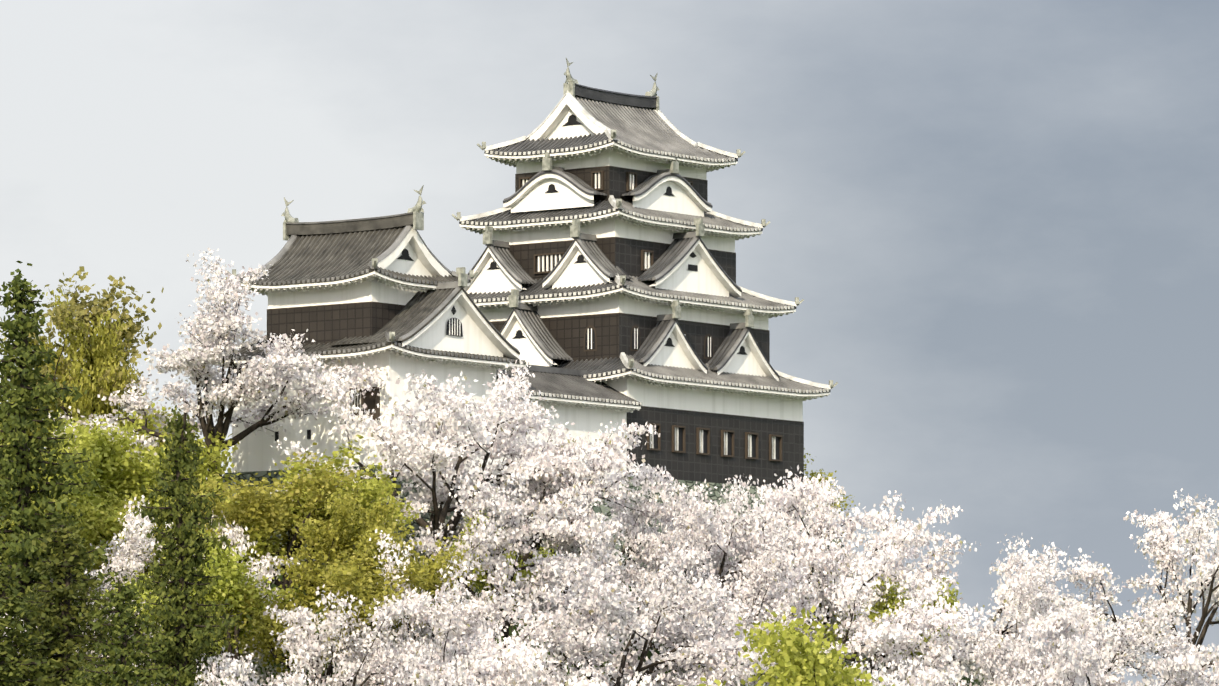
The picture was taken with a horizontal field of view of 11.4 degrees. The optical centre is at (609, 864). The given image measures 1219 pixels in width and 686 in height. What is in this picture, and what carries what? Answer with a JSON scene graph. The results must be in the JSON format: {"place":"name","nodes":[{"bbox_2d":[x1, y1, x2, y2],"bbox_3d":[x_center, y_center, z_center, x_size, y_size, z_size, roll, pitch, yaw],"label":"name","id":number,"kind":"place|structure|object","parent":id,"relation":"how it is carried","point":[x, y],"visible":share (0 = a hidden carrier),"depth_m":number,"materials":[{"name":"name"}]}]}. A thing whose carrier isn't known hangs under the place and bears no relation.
{"place":"outdoors","nodes":[
{"label":"outdoors","id":0,"kind":"place"},
{"bbox_2d":[47,564,992,685],"bbox_3d":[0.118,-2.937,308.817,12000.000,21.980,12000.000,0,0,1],"label":"terrain","id":1,"kind":"structure","parent":0,"point":[650,655],"depth_m":278.55,"materials":[{"name":"green plant"}]},
{"bbox_2d":[0,556,62,685],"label":"dark conifer tree","id":2,"kind":"object","parent":1,"relation":"on","point":[10,675],"visible":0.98,"depth_m":248.63,"materials":[{"name":"green plant"}]},
{"bbox_2d":[0,450,81,556],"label":"green tree","id":3,"kind":"object","parent":1,"relation":"on","point":[46,511],"visible":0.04,"depth_m":275.72,"materials":[{"name":"green plant"}]},
{"bbox_2d":[0,260,118,671],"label":"dark conifer tree","id":4,"kind":"object","parent":1,"relation":"on","point":[19,466],"visible":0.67,"depth_m":266.47,"materials":[{"name":"green plant"}]},
{"bbox_2d":[0,369,147,462],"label":"green tree","id":5,"kind":"object","parent":1,"relation":"on","point":[29,433],"depth_m":288.02,"materials":[{"name":"green plant"}]},
{"bbox_2d":[7,512,144,685],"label":"dark conifer tree","id":6,"kind":"object","parent":1,"relation":"on","point":[62,646],"visible":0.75,"depth_m":251.64,"materials":[{"name":"green plant"}]},
{"bbox_2d":[1,266,163,425],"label":"olive tree","id":7,"kind":"object","parent":1,"relation":"on","point":[93,305],"visible":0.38,"depth_m":288.42,"materials":[{"name":"green plant"}]},
{"bbox_2d":[3,614,167,685],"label":"cherry tree","id":8,"kind":"object","parent":1,"relation":"on","point":[47,657],"visible":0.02,"depth_m":260.39,"materials":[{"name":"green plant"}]},
{"bbox_2d":[0,489,172,656],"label":"green tree","id":9,"kind":"object","parent":1,"relation":"on","point":[93,531],"visible":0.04,"depth_m":272.87,"materials":[{"name":"green plant"}]},
{"bbox_2d":[29,273,146,451],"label":"green tree","id":10,"kind":"object","parent":1,"relation":"on","point":[100,354],"visible":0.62,"depth_m":287.30,"materials":[{"name":"green plant"}]},
{"bbox_2d":[4,460,195,629],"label":"green tree","id":11,"kind":"object","parent":1,"relation":"on","point":[96,502],"visible":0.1,"depth_m":276.30,"materials":[{"name":"green plant"}]},
{"bbox_2d":[7,413,240,612],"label":"green tree","id":12,"kind":"object","parent":1,"relation":"on","point":[128,474],"visible":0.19,"depth_m":278.23,"materials":[{"name":"green plant"}]},
{"bbox_2d":[72,573,179,685],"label":"dark conifer tree","id":13,"kind":"object","parent":1,"relation":"on","point":[121,661],"visible":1,"depth_m":235.69,"materials":[{"name":"green plant"}]},
{"bbox_2d":[33,393,240,523],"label":"green tree","id":14,"kind":"object","parent":1,"relation":"on","point":[86,438],"visible":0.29,"depth_m":278.81,"materials":[{"name":"green plant"}]},
{"bbox_2d":[32,495,299,684],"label":"cherry tree","id":15,"kind":"object","parent":1,"relation":"on","point":[134,549],"visible":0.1,"depth_m":269.06,"materials":[{"name":"white plant"}]},
{"bbox_2d":[75,509,269,684],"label":"cherry tree","id":16,"kind":"object","parent":1,"relation":"on","point":[231,534],"visible":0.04,"depth_m":269.41,"materials":[{"name":"white plant"}]},
{"bbox_2d":[121,399,231,561],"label":"green tree","id":17,"kind":"object","parent":1,"relation":"on","point":[163,443],"visible":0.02,"depth_m":308.28,"materials":[{"name":"green plant"}]},
{"bbox_2d":[128,404,251,685],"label":"dark conifer tree","id":18,"kind":"object","parent":1,"relation":"on","point":[183,611],"visible":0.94,"depth_m":253.60,"materials":[{"name":"green plant"}]},
{"bbox_2d":[100,528,311,667],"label":"green tree","id":19,"kind":"object","parent":1,"relation":"on","point":[231,570],"visible":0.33,"depth_m":264.97,"materials":[{"name":"green plant"}]},
{"bbox_2d":[42,248,388,490],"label":"cherry tree","id":20,"kind":"object","parent":1,"relation":"on","point":[198,359],"visible":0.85,"depth_m":282.05,"materials":[{"name":"white plant"}]},
{"bbox_2d":[194,638,316,685],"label":"cherry tree","id":21,"kind":"object","parent":1,"relation":"on","point":[294,681],"visible":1,"depth_m":252.33,"materials":[{"name":"white plant"}]},
{"bbox_2d":[128,442,393,637],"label":"green tree","id":22,"kind":"object","parent":1,"relation":"on","point":[274,504],"visible":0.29,"depth_m":270.97,"materials":[{"name":"green plant"}]},
{"bbox_2d":[157,434,428,640],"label":"green tree","id":23,"kind":"object","parent":1,"relation":"on","point":[374,487],"visible":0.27,"depth_m":272.57,"materials":[{"name":"green plant"}]},
{"bbox_2d":[198,584,446,685],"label":"cherry tree","id":24,"kind":"object","parent":1,"relation":"on","point":[363,666],"visible":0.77,"depth_m":257.94,"materials":[{"name":"white plant"}]},
{"bbox_2d":[212,515,444,685],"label":"green tree","id":25,"kind":"object","parent":1,"relation":"on","point":[355,577],"visible":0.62,"depth_m":262.75,"materials":[{"name":"green plant"}]},
{"bbox_2d":[268,483,478,614],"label":"green tree","id":26,"kind":"object","parent":1,"relation":"on","point":[343,514],"visible":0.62,"depth_m":265.71,"materials":[{"name":"green plant"}]},
{"bbox_2d":[319,529,522,685],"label":"cherry tree","id":27,"kind":"object","parent":1,"relation":"on","point":[471,623],"visible":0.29,"depth_m":262.03,"materials":[{"name":"white plant"}]},
{"bbox_2d":[222,242,629,574],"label":"wall","id":28,"kind":"structure","parent":1,"relation":"on","point":[256,452],"depth_m":287.80,"materials":[{"name":"white paint"}]},
{"bbox_2d":[231,301,405,420],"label":"dark yagura wood","id":29,"kind":"object","parent":28,"relation":"attached to","point":[370,401],"visible":0.35,"depth_m":284.96,"materials":[{"name":"black wood"}]},
{"bbox_2d":[267,303,404,346],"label":"wall","id":30,"kind":"structure","parent":28,"relation":"attached to","point":[328,324],"depth_m":287.20,"materials":[{"name":"brown wood"}]},
{"bbox_2d":[233,248,462,440],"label":"windows","id":31,"kind":"structure","parent":28,"relation":"attached to","point":[405,255],"depth_m":287.48,"materials":[{"name":"black wood"}]},
{"bbox_2d":[227,185,478,340],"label":"roof ornaments","id":32,"kind":"object","parent":28,"relation":"attached to","point":[417,210],"visible":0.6,"depth_m":287.05},
{"bbox_2d":[224,212,521,360],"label":"roof","id":33,"kind":"structure","parent":28,"relation":"attached to","point":[351,226],"depth_m":287.85,"materials":[{"name":"grey tile"}]},
{"bbox_2d":[220,226,525,363],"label":"roof tiles","id":34,"kind":"object","parent":28,"relation":"attached to","point":[437,314],"visible":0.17,"depth_m":288.04,"materials":[{"name":"grey tile"}]},
{"bbox_2d":[226,224,524,363],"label":"roof trim","id":35,"kind":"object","parent":28,"relation":"attached to","point":[383,255],"visible":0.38,"depth_m":286.78,"materials":[{"name":"white paint"}]},
{"bbox_2d":[215,226,640,412],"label":"roof eaves","id":36,"kind":"object","parent":28,"relation":"attached to","point":[430,263],"visible":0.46,"depth_m":287.63,"materials":[{"name":"white paint"}]},
{"bbox_2d":[496,364,639,403],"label":"roof","id":37,"kind":"structure","parent":28,"relation":"attached to","point":[559,381],"depth_m":296.70,"materials":[{"name":"grey tile"}]},
{"bbox_2d":[521,391,642,405],"bbox_3d":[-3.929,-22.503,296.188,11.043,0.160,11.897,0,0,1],"label":"eaves trim","id":38,"kind":"structure","parent":28,"relation":"attached to","point":[592,398],"depth_m":295.02,"materials":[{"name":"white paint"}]},
{"bbox_2d":[270,366,644,561],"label":"cherry tree","id":39,"kind":"object","parent":1,"relation":"on","point":[446,439],"visible":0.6,"depth_m":276.57,"materials":[{"name":"white plant"}]},
{"bbox_2d":[384,639,537,685],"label":"cherry tree","id":40,"kind":"object","parent":1,"relation":"on","point":[425,679],"visible":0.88,"depth_m":252.62,"materials":[{"name":"white plant"}]},
{"bbox_2d":[309,554,640,685],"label":"cherry tree","id":41,"kind":"object","parent":1,"relation":"on","point":[552,619],"visible":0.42,"depth_m":259.69,"materials":[{"name":"white plant"}]},
{"bbox_2d":[449,502,557,647],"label":"green tree","id":42,"kind":"object","parent":1,"relation":"on","point":[485,584],"visible":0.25,"depth_m":272.44,"materials":[{"name":"green plant"}]},
{"bbox_2d":[393,452,633,647],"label":"cherry tree","id":43,"kind":"object","parent":1,"relation":"on","point":[490,541],"visible":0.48,"depth_m":268.42,"materials":[{"name":"white plant"}]},
{"bbox_2d":[391,357,680,605],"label":"cherry tree","id":44,"kind":"object","parent":1,"relation":"on","point":[566,541],"visible":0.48,"depth_m":278.78,"materials":[{"name":"white plant"}]},
{"bbox_2d":[408,630,691,685],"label":"cherry tree","id":45,"kind":"object","parent":1,"relation":"on","point":[522,657],"visible":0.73,"depth_m":253.31,"materials":[{"name":"white plant"}]},
{"bbox_2d":[486,432,701,629],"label":"cherry tree","id":46,"kind":"object","parent":1,"relation":"on","point":[652,545],"visible":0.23,"depth_m":279.71,"materials":[{"name":"white plant"}]},
{"bbox_2d":[429,550,814,685],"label":"cherry tree","id":47,"kind":"object","parent":1,"relation":"on","point":[577,639],"visible":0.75,"depth_m":264.21,"materials":[{"name":"white plant"}]},
{"bbox_2d":[466,109,856,584],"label":"wall","id":48,"kind":"structure","parent":1,"relation":"on","point":[703,279],"depth_m":304.93,"materials":[{"name":"white paint"}]},
{"bbox_2d":[487,115,779,459],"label":"windows","id":49,"kind":"structure","parent":48,"relation":"attached to","point":[572,119],"depth_m":304.96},
{"bbox_2d":[465,107,813,386],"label":"tenshu tile rib","id":50,"kind":"object","parent":48,"relation":"attached to","point":[610,267],"visible":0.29,"depth_m":303.96,"materials":[{"name":"grey tile"}]},
{"bbox_2d":[459,91,830,458],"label":"roof eaves","id":51,"kind":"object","parent":48,"relation":"attached to","point":[612,201],"depth_m":305.85,"materials":[{"name":"white paint"}]},
{"bbox_2d":[491,167,618,362],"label":"wall","id":52,"kind":"structure","parent":51,"relation":"attached to","point":[567,333],"depth_m":302.66,"materials":[{"name":"brown wood"}]},
{"bbox_2d":[609,167,803,488],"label":"dark wall cladding","id":53,"kind":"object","parent":51,"relation":"on","point":[690,464],"visible":0.25,"depth_m":304.80,"materials":[{"name":"black wood"}]},
{"bbox_2d":[460,94,829,400],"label":"eaves trim","id":54,"kind":"structure","parent":48,"relation":"attached to","point":[552,121],"depth_m":304.85,"materials":[{"name":"white paint"}]},
{"bbox_2d":[459,83,830,393],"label":"roof tiles","id":55,"kind":"object","parent":48,"relation":"attached to","point":[633,100],"visible":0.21,"depth_m":305.65,"materials":[{"name":"grey tile"}]},
{"bbox_2d":[452,58,837,388],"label":"roof ornaments","id":56,"kind":"object","parent":48,"relation":"attached to","point":[569,86],"visible":0.67,"depth_m":305.29},
{"bbox_2d":[467,95,824,391],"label":"roof","id":57,"kind":"structure","parent":48,"relation":"attached to","point":[657,138],"depth_m":306.24,"materials":[{"name":"grey tile"}]},
{"bbox_2d":[566,655,786,685],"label":"cherry tree","id":58,"kind":"object","parent":1,"relation":"on","point":[588,670],"visible":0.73,"depth_m":257.93,"materials":[{"name":"white plant"}]},
{"bbox_2d":[556,507,831,685],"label":"cherry tree","id":59,"kind":"object","parent":1,"relation":"on","point":[772,578],"visible":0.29,"depth_m":279.53,"materials":[{"name":"white plant"}]},
{"bbox_2d":[642,596,775,685],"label":"cherry tree","id":60,"kind":"object","parent":1,"relation":"on","point":[725,675],"visible":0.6,"depth_m":264.73,"materials":[{"name":"white plant"}]},
{"bbox_2d":[578,474,840,645],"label":"cherry tree","id":61,"kind":"object","parent":1,"relation":"on","point":[695,508],"visible":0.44,"depth_m":283.41,"materials":[{"name":"white plant"}]},
{"bbox_2d":[638,476,831,674],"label":"cherry tree","id":62,"kind":"object","parent":1,"relation":"on","point":[714,549],"visible":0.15,"depth_m":287.67,"materials":[{"name":"white plant"}]},
{"bbox_2d":[678,605,894,685],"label":"green tree","id":63,"kind":"object","parent":1,"relation":"on","point":[809,665],"visible":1,"depth_m":245.68,"materials":[{"name":"green plant"}]},
{"bbox_2d":[645,465,962,672],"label":"cherry tree","id":64,"kind":"object","parent":1,"relation":"on","point":[807,491],"visible":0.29,"depth_m":286.44,"materials":[{"name":"white plant"}]},
{"bbox_2d":[804,448,855,517],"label":"green tree","id":65,"kind":"object","parent":1,"relation":"on","point":[812,474],"visible":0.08,"depth_m":314.02,"materials":[{"name":"green plant"}]},
{"bbox_2d":[732,479,958,655],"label":"cherry tree","id":66,"kind":"object","parent":1,"relation":"on","point":[819,510],"visible":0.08,"depth_m":292.07,"materials":[{"name":"white plant"}]},
{"bbox_2d":[715,545,988,685],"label":"cherry tree","id":67,"kind":"object","parent":1,"relation":"on","point":[902,635],"visible":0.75,"depth_m":280.88,"materials":[{"name":"white plant"}]},
{"bbox_2d":[814,554,961,677],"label":"green tree","id":68,"kind":"object","parent":1,"relation":"on","point":[873,615],"visible":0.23,"depth_m":288.42,"materials":[{"name":"green plant"}]},
{"bbox_2d":[831,648,967,685],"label":"cherry tree","id":69,"kind":"object","parent":1,"relation":"on","point":[930,679],"visible":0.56,"depth_m":262.00,"materials":[{"name":"white plant"}]},
{"bbox_2d":[824,490,1097,685],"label":"cherry tree","id":70,"kind":"object","parent":1,"relation":"on","point":[1008,568],"visible":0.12,"depth_m":295.58,"materials":[{"name":"white plant"}]},
{"bbox_2d":[863,607,1102,685],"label":"cherry tree","id":71,"kind":"object","parent":1,"relation":"on","point":[995,654],"visible":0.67,"depth_m":274.21,"materials":[{"name":"white plant"}]},
{"bbox_2d":[1021,663,1062,685],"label":"cherry tree","id":72,"kind":"object","parent":1,"relation":"on","point":[1049,681],"visible":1,"depth_m":265.93,"materials":[{"name":"white plant"}]},
{"bbox_2d":[925,546,1202,685],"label":"cherry tree","id":73,"kind":"object","parent":1,"relation":"on","point":[1123,655],"visible":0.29,"depth_m":287.37,"materials":[{"name":"white plant"}]},
{"bbox_2d":[974,599,1218,685],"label":"cherry tree","id":74,"kind":"object","parent":1,"relation":"on","point":[1080,661],"visible":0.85,"depth_m":272.98,"materials":[{"name":"white plant"}]},
{"bbox_2d":[1042,488,1218,676],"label":"cherry tree","id":75,"kind":"object","parent":1,"relation":"on","point":[1170,551],"visible":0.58,"depth_m":303.17,"materials":[{"name":"white plant"}]},
{"bbox_2d":[1136,678,1173,685],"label":"cherry tree","id":76,"kind":"object","parent":1,"relation":"on","point":[1147,682],"visible":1,"depth_m":260.80,"materials":[{"name":"white plant"}]},
{"bbox_2d":[1140,605,1218,685],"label":"cherry tree","id":77,"kind":"object","parent":1,"relation":"on","point":[1202,678],"visible":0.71,"depth_m":275.02,"materials":[{"name":"white plant"}]},
{"bbox_2d":[0,0,1218,685],"label":"sky","id":78,"kind":"structure","parent":0,"point":[995,223],"materials":[{"name":"grey"}]}
]}

